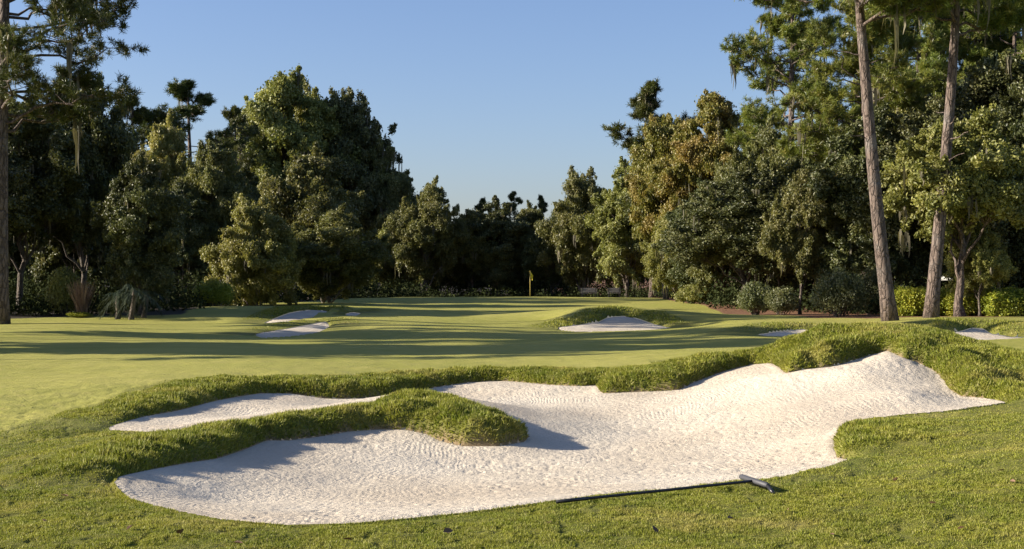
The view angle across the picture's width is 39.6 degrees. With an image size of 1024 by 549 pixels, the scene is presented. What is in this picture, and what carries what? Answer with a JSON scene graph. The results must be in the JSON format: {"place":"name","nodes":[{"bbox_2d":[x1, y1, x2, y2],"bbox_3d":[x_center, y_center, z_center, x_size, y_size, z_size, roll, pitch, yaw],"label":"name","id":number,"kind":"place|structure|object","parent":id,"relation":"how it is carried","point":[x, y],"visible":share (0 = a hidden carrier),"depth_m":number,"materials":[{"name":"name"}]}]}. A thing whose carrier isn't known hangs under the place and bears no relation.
{"place":"outdoors","nodes":[
{"label":"outdoors","id":0,"kind":"place"},
{"bbox_2d":[443,527,452,532],"bbox_3d":[-0.539,2.166,12.028,0.109,0.021,0.060,-3,41,-37],"label":"fallen leaf","id":1,"kind":"object","parent":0,"point":[447,530],"visible":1,"depth_m":12.03,"materials":[{"name":"plant"}]},
{"bbox_2d":[0,279,1023,548],"bbox_3d":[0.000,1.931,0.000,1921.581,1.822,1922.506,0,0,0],"label":"ground","id":2,"kind":"structure","parent":0,"point":[50,365],"depth_m":35.37,"materials":[{"name":"green plant"}]},
{"bbox_2d":[8,241,27,285],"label":"broadleaf tree","id":3,"kind":"object","parent":2,"relation":"on","point":[12,269],"visible":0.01,"depth_m":111.00,"materials":[{"name":"green plant"}]},
{"bbox_2d":[8,237,33,265],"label":"broadleaf tree","id":4,"kind":"object","parent":2,"relation":"on","point":[18,256],"depth_m":110.45,"materials":[{"name":"green plant"}]},
{"bbox_2d":[10,144,32,293],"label":"broadleaf tree","id":5,"kind":"object","parent":2,"relation":"on","point":[14,241],"depth_m":109.66,"materials":[{"name":"green plant"}]},
{"bbox_2d":[14,245,36,288],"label":"broadleaf tree","id":6,"kind":"object","parent":2,"relation":"on","point":[29,261],"visible":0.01,"depth_m":109.57,"materials":[{"name":"green plant"}]},
{"bbox_2d":[8,160,46,239],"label":"broadleaf tree","id":7,"kind":"object","parent":2,"relation":"on","point":[20,196],"visible":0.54,"depth_m":70.02,"materials":[{"name":"green plant"}]},
{"bbox_2d":[8,96,97,313],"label":"broadleaf tree","id":8,"kind":"object","parent":2,"relation":"on","point":[60,180],"visible":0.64,"depth_m":73.05,"materials":[{"name":"green plant"}]},
{"bbox_2d":[41,263,79,314],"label":"shrub","id":9,"kind":"object","parent":2,"relation":"on","point":[57,293],"visible":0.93,"depth_m":70.50,"materials":[{"name":"green plant"}]},
{"bbox_2d":[22,166,110,300],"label":"broadleaf tree","id":10,"kind":"object","parent":2,"relation":"on","point":[53,258],"visible":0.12,"depth_m":79.51,"materials":[{"name":"green plant"}]},
{"bbox_2d":[0,0,150,323],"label":"pine tree","id":11,"kind":"object","parent":2,"relation":"on","point":[76,104],"visible":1,"depth_m":61.94,"materials":[{"name":"green plant"}]},
{"bbox_2d":[13,71,141,287],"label":"broadleaf tree","id":12,"kind":"object","parent":2,"relation":"on","point":[114,142],"visible":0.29,"depth_m":76.31,"materials":[{"name":"green plant"}]},
{"bbox_2d":[66,312,91,317],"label":"shrub","id":13,"kind":"object","parent":2,"relation":"on","point":[79,314],"visible":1,"depth_m":67.75,"materials":[{"name":"green plant"}]},
{"bbox_2d":[67,277,98,313],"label":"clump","id":14,"kind":"object","parent":2,"relation":"on","point":[82,296],"visible":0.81,"depth_m":68.83,"materials":[{"name":"plant"}]},
{"bbox_2d":[97,290,139,319],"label":"palm","id":15,"kind":"object","parent":2,"relation":"on","point":[118,312],"visible":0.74,"depth_m":66.41,"materials":[{"name":"green plant"}]},
{"bbox_2d":[109,284,153,319],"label":"palm","id":16,"kind":"object","parent":2,"relation":"on","point":[132,293],"visible":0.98,"depth_m":65.72,"materials":[{"name":"green plant"}]},
{"bbox_2d":[104,92,165,157],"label":"pine tree","id":17,"kind":"object","parent":2,"relation":"on","point":[143,118],"visible":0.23,"depth_m":107.93,"materials":[{"name":"green plant"}]},
{"bbox_2d":[88,151,192,313],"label":"broadleaf tree","id":18,"kind":"object","parent":2,"relation":"on","point":[131,209],"visible":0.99,"depth_m":69.16,"materials":[{"name":"green plant"}]},
{"bbox_2d":[124,291,163,318],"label":"palm","id":19,"kind":"object","parent":2,"relation":"on","point":[145,308],"visible":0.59,"depth_m":67.41,"materials":[{"name":"green plant"}]},
{"bbox_2d":[112,108,194,256],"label":"broadleaf tree","id":20,"kind":"object","parent":2,"relation":"on","point":[167,144],"visible":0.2,"depth_m":102.64,"materials":[{"name":"green plant"}]},
{"bbox_2d":[148,182,221,288],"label":"broadleaf tree","id":21,"kind":"object","parent":2,"relation":"on","point":[198,234],"visible":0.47,"depth_m":97.34,"materials":[{"name":"green plant"}]},
{"bbox_2d":[147,77,256,291],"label":"pine tree","id":22,"kind":"object","parent":2,"relation":"on","point":[182,92],"visible":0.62,"depth_m":111.82,"materials":[{"name":"green plant"}]},
{"bbox_2d":[187,278,237,306],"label":"shrub","id":23,"kind":"object","parent":2,"relation":"on","point":[222,293],"visible":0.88,"depth_m":79.53,"materials":[{"name":"green plant"}]},
{"bbox_2d":[169,139,259,265],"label":"broadleaf tree","id":24,"kind":"object","parent":2,"relation":"on","point":[212,182],"visible":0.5,"depth_m":98.82,"materials":[{"name":"green plant"}]},
{"bbox_2d":[202,105,261,184],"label":"pine tree","id":25,"kind":"object","parent":2,"relation":"on","point":[235,117],"visible":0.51,"depth_m":117.38,"materials":[{"name":"green plant"}]},
{"bbox_2d":[207,171,272,277],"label":"broadleaf tree","id":26,"kind":"object","parent":2,"relation":"on","point":[251,194],"visible":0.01,"depth_m":112.16,"materials":[{"name":"green plant"}]},
{"bbox_2d":[231,175,271,213],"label":"broadleaf tree","id":27,"kind":"object","parent":2,"relation":"on","point":[255,188],"visible":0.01,"depth_m":130.32,"materials":[{"name":"green plant"}]},
{"bbox_2d":[199,193,307,305],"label":"broadleaf tree","id":28,"kind":"object","parent":2,"relation":"on","point":[251,259],"visible":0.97,"depth_m":86.59,"materials":[{"name":"green plant"}]},
{"bbox_2d":[241,110,286,164],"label":"broadleaf tree","id":29,"kind":"object","parent":2,"relation":"on","point":[282,163],"visible":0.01,"depth_m":167.61,"materials":[{"name":"green plant"}]},
{"bbox_2d":[256,322,328,337],"bbox_3d":[-8.636,2.215,57.433,2.101,0.200,11.667,0,0,0],"label":"sand bunker","id":30,"kind":"object","parent":2,"relation":"on","point":[308,329],"visible":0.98,"depth_m":56.20},
{"bbox_2d":[220,65,368,189],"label":"broadleaf tree","id":31,"kind":"object","parent":2,"relation":"on","point":[280,137],"visible":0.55,"depth_m":161.94,"materials":[{"name":"green plant"}]},
{"bbox_2d":[266,310,326,322],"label":"sand bunker","id":32,"kind":"object","parent":2,"relation":"on","point":[298,315],"visible":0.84,"depth_m":70.76},
{"bbox_2d":[257,141,365,298],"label":"broadleaf tree","id":33,"kind":"object","parent":2,"relation":"on","point":[308,194],"visible":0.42,"depth_m":146.91,"materials":[{"name":"green plant"}]},
{"bbox_2d":[293,74,366,170],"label":"broadleaf tree","id":34,"kind":"object","parent":2,"relation":"on","point":[314,92],"visible":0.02,"depth_m":170.89,"materials":[{"name":"green plant"}]},
{"bbox_2d":[281,202,393,310],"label":"broadleaf tree","id":35,"kind":"object","parent":2,"relation":"on","point":[329,245],"visible":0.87,"depth_m":90.76,"materials":[{"name":"green plant"}]},
{"bbox_2d":[346,313,359,315],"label":"sand bunker","id":36,"kind":"object","parent":2,"relation":"on","point":[352,314],"visible":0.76,"depth_m":71.87},
{"bbox_2d":[321,86,402,230],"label":"broadleaf tree","id":37,"kind":"object","parent":2,"relation":"on","point":[362,129],"visible":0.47,"depth_m":165.67,"materials":[{"name":"green plant"}]},
{"bbox_2d":[355,134,417,293],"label":"broadleaf tree","id":38,"kind":"object","parent":2,"relation":"on","point":[397,187],"visible":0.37,"depth_m":164.02,"materials":[{"name":"green plant"}]},
{"bbox_2d":[369,227,430,289],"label":"broadleaf tree","id":39,"kind":"object","parent":2,"relation":"on","point":[390,268],"visible":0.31,"depth_m":156.01,"materials":[{"name":"green plant"}]},
{"bbox_2d":[385,288,420,296],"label":"shrub","id":40,"kind":"object","parent":2,"relation":"on","point":[407,293],"visible":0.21,"depth_m":139.31,"materials":[{"name":"green plant"}]},
{"bbox_2d":[409,186,419,205],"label":"broadleaf tree","id":41,"kind":"object","parent":2,"relation":"on","point":[413,199],"visible":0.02,"depth_m":170.44,"materials":[{"name":"green plant"}]},
{"bbox_2d":[382,175,470,291],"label":"broadleaf tree","id":42,"kind":"object","parent":2,"relation":"on","point":[425,235],"visible":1,"depth_m":144.37,"materials":[{"name":"green plant"}]},
{"bbox_2d":[457,218,470,296],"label":"broadleaf tree","id":43,"kind":"object","parent":2,"relation":"on","point":[467,282],"visible":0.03,"depth_m":152.73,"materials":[{"name":"green plant"}]},
{"bbox_2d":[445,278,492,289],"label":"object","id":44,"kind":"object","parent":2,"relation":"on","point":[480,282],"visible":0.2,"depth_m":169.92,"materials":[{"name":"green plant"}]},
{"bbox_2d":[454,208,498,293],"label":"broadleaf tree","id":45,"kind":"object","parent":2,"relation":"on","point":[473,249],"visible":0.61,"depth_m":147.72,"materials":[{"name":"green plant"}]},
{"bbox_2d":[473,197,487,290],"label":"pine tree","id":46,"kind":"object","parent":2,"relation":"on","point":[479,206],"visible":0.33,"depth_m":171.42,"materials":[{"name":"green plant"}]},
{"bbox_2d":[458,195,532,295],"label":"broadleaf tree","id":47,"kind":"object","parent":2,"relation":"on","point":[502,227],"visible":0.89,"depth_m":147.82,"materials":[{"name":"green plant"}]},
{"bbox_2d":[0,321,1023,548],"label":"grass","id":48,"kind":"structure","parent":2,"relation":"on","point":[178,391],"depth_m":15.26,"materials":[{"name":"green plant"}]},
{"bbox_2d":[502,191,523,220],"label":"pine tree","id":49,"kind":"object","parent":2,"relation":"on","point":[512,196],"visible":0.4,"depth_m":169.64,"materials":[{"name":"green plant"}]},
{"bbox_2d":[8,259,1023,315],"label":"undergrowth","id":50,"kind":"object","parent":2,"relation":"on","point":[181,298],"visible":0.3,"depth_m":86.33,"materials":[{"name":"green plant"}]},
{"bbox_2d":[512,200,550,296],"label":"broadleaf tree","id":51,"kind":"object","parent":2,"relation":"on","point":[532,214],"visible":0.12,"depth_m":150.84,"materials":[{"name":"green plant"}]},
{"bbox_2d":[517,210,567,296],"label":"broadleaf tree","id":52,"kind":"object","parent":2,"relation":"on","point":[533,245],"visible":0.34,"depth_m":147.10,"materials":[{"name":"green plant"}]},
{"bbox_2d":[537,195,550,221],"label":"pine tree","id":53,"kind":"object","parent":2,"relation":"on","point":[542,204],"visible":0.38,"depth_m":167.50,"materials":[{"name":"green plant"}]},
{"bbox_2d":[109,351,1003,524],"bbox_3d":[0.939,2.043,21.260,13.508,1.199,17.519,0,0,0],"label":"sand bunker","id":54,"kind":"object","parent":2,"relation":"on","point":[763,421],"visible":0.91,"depth_m":20.44},
{"bbox_2d":[534,165,615,296],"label":"broadleaf tree","id":55,"kind":"object","parent":2,"relation":"on","point":[574,249],"visible":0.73,"depth_m":143.03,"materials":[{"name":"green plant"}]},
{"bbox_2d":[581,288,596,296],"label":"bench","id":56,"kind":"object","parent":2,"relation":"on","point":[595,289],"visible":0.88,"depth_m":133.26,"materials":[{"name":"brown wood"}]},
{"bbox_2d":[558,316,665,331],"bbox_3d":[4.910,2.163,62.068,4.518,0.368,9.563,0,0,26],"label":"sand bunker","id":57,"kind":"object","parent":2,"relation":"on","point":[622,323],"visible":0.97,"depth_m":61.73},
{"bbox_2d":[608,288,620,297],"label":"bench","id":58,"kind":"object","parent":2,"relation":"on","point":[619,289],"visible":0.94,"depth_m":131.25,"materials":[{"name":"brown wood"}]},
{"bbox_2d":[582,156,649,297],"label":"broadleaf tree","id":59,"kind":"object","parent":2,"relation":"on","point":[617,259],"visible":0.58,"depth_m":136.59,"materials":[{"name":"green plant"}]},
{"bbox_2d":[591,255,649,297],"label":"broadleaf tree","id":60,"kind":"object","parent":2,"relation":"on","point":[609,281],"visible":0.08,"depth_m":142.85,"materials":[{"name":"green plant"}]},
{"bbox_2d":[610,208,657,297],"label":"broadleaf tree","id":61,"kind":"object","parent":2,"relation":"on","point":[635,248],"visible":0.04,"depth_m":135.35,"materials":[{"name":"green plant"}]},
{"bbox_2d":[602,78,695,297],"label":"pine tree","id":62,"kind":"object","parent":2,"relation":"on","point":[646,103],"visible":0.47,"depth_m":126.67,"materials":[{"name":"green plant"}]},
{"bbox_2d":[623,112,683,298],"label":"broadleaf tree","id":63,"kind":"object","parent":2,"relation":"on","point":[645,215],"visible":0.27,"depth_m":113.08,"materials":[{"name":"green plant"}]},
{"bbox_2d":[556,474,774,503],"bbox_3d":[1.447,2.120,14.113,2.214,0.132,0.725,0,0,-10],"label":"bunker rake","id":64,"kind":"object","parent":2,"relation":"on","point":[756,482],"visible":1,"depth_m":14.03,"materials":[{"name":"black plastic"}]},
{"bbox_2d":[639,205,695,301],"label":"broadleaf tree","id":65,"kind":"object","parent":2,"relation":"on","point":[655,270],"visible":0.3,"depth_m":103.06,"materials":[{"name":"green plant"}]},
{"bbox_2d":[671,283,710,303],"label":"shrub","id":66,"kind":"object","parent":2,"relation":"on","point":[686,291],"visible":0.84,"depth_m":91.42,"materials":[{"name":"green plant"}]},
{"bbox_2d":[642,89,750,211],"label":"broadleaf tree","id":67,"kind":"object","parent":2,"relation":"on","point":[696,151],"visible":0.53,"depth_m":104.72,"materials":[{"name":"green plant"}]},
{"bbox_2d":[661,177,738,302],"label":"broadleaf tree","id":68,"kind":"object","parent":2,"relation":"on","point":[676,274],"visible":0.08,"depth_m":97.36,"materials":[{"name":"green plant"}]},
{"bbox_2d":[651,167,782,289],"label":"broadleaf tree","id":69,"kind":"object","parent":2,"relation":"on","point":[701,240],"visible":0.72,"depth_m":79.85,"materials":[{"name":"green plant"}]},
{"bbox_2d":[685,158,752,293],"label":"broadleaf tree","id":70,"kind":"object","parent":2,"relation":"on","point":[705,275],"visible":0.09,"depth_m":89.74,"materials":[{"name":"green plant"}]},
{"bbox_2d":[732,280,773,314],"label":"shrub","id":71,"kind":"object","parent":2,"relation":"on","point":[751,296],"visible":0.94,"depth_m":69.54,"materials":[{"name":"green plant"}]},
{"bbox_2d":[715,113,800,283],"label":"broadleaf tree","id":72,"kind":"object","parent":2,"relation":"on","point":[762,151],"visible":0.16,"depth_m":87.28,"materials":[{"name":"green plant"}]},
{"bbox_2d":[715,171,813,290],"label":"broadleaf tree","id":73,"kind":"object","parent":2,"relation":"on","point":[788,273],"visible":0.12,"depth_m":80.03,"materials":[{"name":"green plant"}]},
{"bbox_2d":[730,272,813,288],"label":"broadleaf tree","id":74,"kind":"object","parent":2,"relation":"on","point":[770,279],"depth_m":93.46,"materials":[{"name":"green plant"}]},
{"bbox_2d":[763,285,803,314],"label":"shrub","id":75,"kind":"object","parent":2,"relation":"on","point":[777,300],"visible":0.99,"depth_m":68.65,"materials":[{"name":"green plant"}]},
{"bbox_2d":[761,330,805,335],"bbox_3d":[9.908,2.074,49.911,1.495,0.142,3.465,0,0,41],"label":"sand bunker","id":76,"kind":"object","parent":2,"relation":"on","point":[786,333],"visible":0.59,"depth_m":49.76},
{"bbox_2d":[719,0,850,165],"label":"pine tree","id":77,"kind":"object","parent":2,"relation":"on","point":[792,32],"visible":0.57,"depth_m":96.94,"materials":[{"name":"green plant"}]},
{"bbox_2d":[755,166,851,314],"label":"broadleaf tree","id":78,"kind":"object","parent":2,"relation":"on","point":[785,241],"visible":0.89,"depth_m":69.36,"materials":[{"name":"green plant"}]},
{"bbox_2d":[761,170,857,262],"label":"broadleaf tree","id":79,"kind":"object","parent":2,"relation":"on","point":[770,203],"depth_m":77.38,"materials":[{"name":"green plant"}]},
{"bbox_2d":[787,109,833,172],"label":"broadleaf tree","id":80,"kind":"object","parent":2,"relation":"on","point":[800,158],"visible":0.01,"depth_m":91.94,"materials":[{"name":"green plant"}]},
{"bbox_2d":[799,102,860,277],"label":"broadleaf tree","id":81,"kind":"object","parent":2,"relation":"on","point":[810,163],"visible":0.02,"depth_m":85.42,"materials":[{"name":"green plant"}]},
{"bbox_2d":[808,267,869,316],"bbox_3d":[14.710,0.712,63.960,2.765,2.520,2.880,0,0,-8],"label":"shrub","id":82,"kind":"object","parent":2,"relation":"on","point":[839,293],"visible":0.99,"depth_m":63.59,"materials":[{"name":"green plant"}]},
{"bbox_2d":[766,0,943,167],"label":"pine tree","id":83,"kind":"object","parent":2,"relation":"on","point":[808,135],"visible":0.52,"depth_m":71.26,"materials":[{"name":"green plant"}]},
{"bbox_2d":[734,0,990,320],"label":"pine tree","id":84,"kind":"object","parent":2,"relation":"on","point":[888,309],"visible":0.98,"depth_m":54.77,"materials":[{"name":"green plant"}]},
{"bbox_2d":[852,263,895,314],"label":"shrub","id":85,"kind":"object","parent":2,"relation":"on","point":[870,277],"visible":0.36,"depth_m":66.45,"materials":[{"name":"green plant"}]},
{"bbox_2d":[804,102,945,313],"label":"broadleaf tree","id":86,"kind":"object","parent":2,"relation":"on","point":[836,188],"visible":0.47,"depth_m":68.06,"materials":[{"name":"green plant"}]},
{"bbox_2d":[893,284,909,289],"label":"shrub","id":87,"kind":"object","parent":2,"relation":"on","point":[905,286],"visible":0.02,"depth_m":66.01,"materials":[{"name":"green plant"}]},
{"bbox_2d":[887,103,921,254],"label":"broadleaf tree","id":88,"kind":"object","parent":2,"relation":"on","point":[905,110],"depth_m":75.82,"materials":[{"name":"green plant"}]},
{"bbox_2d":[843,0,1001,285],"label":"pine tree","id":89,"kind":"object","parent":2,"relation":"on","point":[928,55],"visible":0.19,"depth_m":80.19,"materials":[{"name":"green plant"}]},
{"bbox_2d":[894,282,950,315],"bbox_3d":[17.902,1.093,61.943,3.796,1.584,2.652,0,0,0],"label":"hedge","id":90,"kind":"object","parent":2,"relation":"on","point":[911,302],"visible":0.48,"depth_m":61.31,"materials":[{"name":"green plant"}]},
{"bbox_2d":[831,93,1023,269],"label":"broadleaf tree","id":91,"kind":"object","parent":2,"relation":"on","point":[910,124],"visible":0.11,"depth_m":67.75,"materials":[{"name":"green plant"}]},
{"bbox_2d":[864,0,1023,317],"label":"pine tree","id":92,"kind":"object","parent":2,"relation":"on","point":[1004,14],"visible":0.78,"depth_m":56.81,"materials":[{"name":"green plant"}]},
{"bbox_2d":[903,50,999,113],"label":"broadleaf tree","id":93,"kind":"object","parent":2,"relation":"on","point":[992,59],"depth_m":74.00,"materials":[{"name":"green plant"}]},
{"bbox_2d":[880,102,1023,316],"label":"broadleaf tree","id":94,"kind":"object","parent":2,"relation":"on","point":[984,179],"visible":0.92,"depth_m":57.88,"materials":[{"name":"green plant"}]},
{"bbox_2d":[898,8,1023,94],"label":"pine tree","id":95,"kind":"object","parent":2,"relation":"on","point":[997,44],"visible":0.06,"depth_m":82.59,"materials":[{"name":"green plant"}]},
{"bbox_2d":[940,288,998,315],"bbox_3d":[19.846,1.137,61.465,3.224,1.466,2.491,0,0,-9],"label":"hedge","id":96,"kind":"object","parent":2,"relation":"on","point":[970,308],"visible":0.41,"depth_m":60.66,"materials":[{"name":"green plant"}]},
{"bbox_2d":[941,230,1006,279],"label":"broadleaf tree","id":97,"kind":"object","parent":2,"relation":"on","point":[951,278],"visible":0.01,"depth_m":69.20,"materials":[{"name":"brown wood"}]},
{"bbox_2d":[943,222,1019,315],"bbox_3d":[19.565,-0.226,60.136,3.100,4.128,3.354,0,0,4],"label":"broadleaf tree","id":98,"kind":"object","parent":2,"relation":"on","point":[988,266],"visible":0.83,"depth_m":59.53,"materials":[{"name":"green plant"}]},
{"bbox_2d":[947,3,1023,63],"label":"pine tree","id":99,"kind":"object","parent":2,"relation":"on","point":[975,55],"visible":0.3,"depth_m":80.86,"materials":[{"name":"green plant"}]},
{"bbox_2d":[978,38,992,49],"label":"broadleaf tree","id":100,"kind":"object","parent":2,"relation":"on","point":[983,42],"visible":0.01,"depth_m":85.12,"materials":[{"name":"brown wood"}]},
{"bbox_2d":[956,328,1017,339],"bbox_3d":[15.020,1.976,47.103,3.391,0.177,6.370,0,0,0],"label":"sand bunker","id":101,"kind":"object","parent":2,"relation":"on","point":[980,334],"visible":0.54,"depth_m":47.23},
{"bbox_2d":[955,46,1023,288],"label":"broadleaf tree","id":102,"kind":"object","parent":2,"relation":"on","point":[1002,83],"visible":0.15,"depth_m":69.13,"materials":[{"name":"green plant"}]},
{"bbox_2d":[969,284,1022,300],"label":"hedge","id":103,"kind":"object","parent":2,"relation":"on","point":[1007,288],"visible":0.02,"depth_m":61.66,"materials":[{"name":"green plant"}]},
{"bbox_2d":[977,285,1023,315],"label":"hedge","id":104,"kind":"object","parent":2,"relation":"on","point":[1008,302],"visible":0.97,"depth_m":59.21,"materials":[{"name":"green plant"}]},
{"bbox_2d":[987,53,1023,288],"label":"broadleaf tree","id":105,"kind":"object","parent":2,"relation":"on","point":[1002,284],"depth_m":71.36,"materials":[{"name":"green plant"}]},
{"bbox_2d":[1001,102,1023,287],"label":"broadleaf tree","id":106,"kind":"object","parent":2,"relation":"on","point":[1015,248],"visible":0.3,"depth_m":68.20,"materials":[{"name":"green plant"}]},
{"bbox_2d":[245,304,1023,336],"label":"grass","id":107,"kind":"structure","parent":0,"point":[284,310],"depth_m":62.39,"materials":[{"name":"green plant"}]}
]}

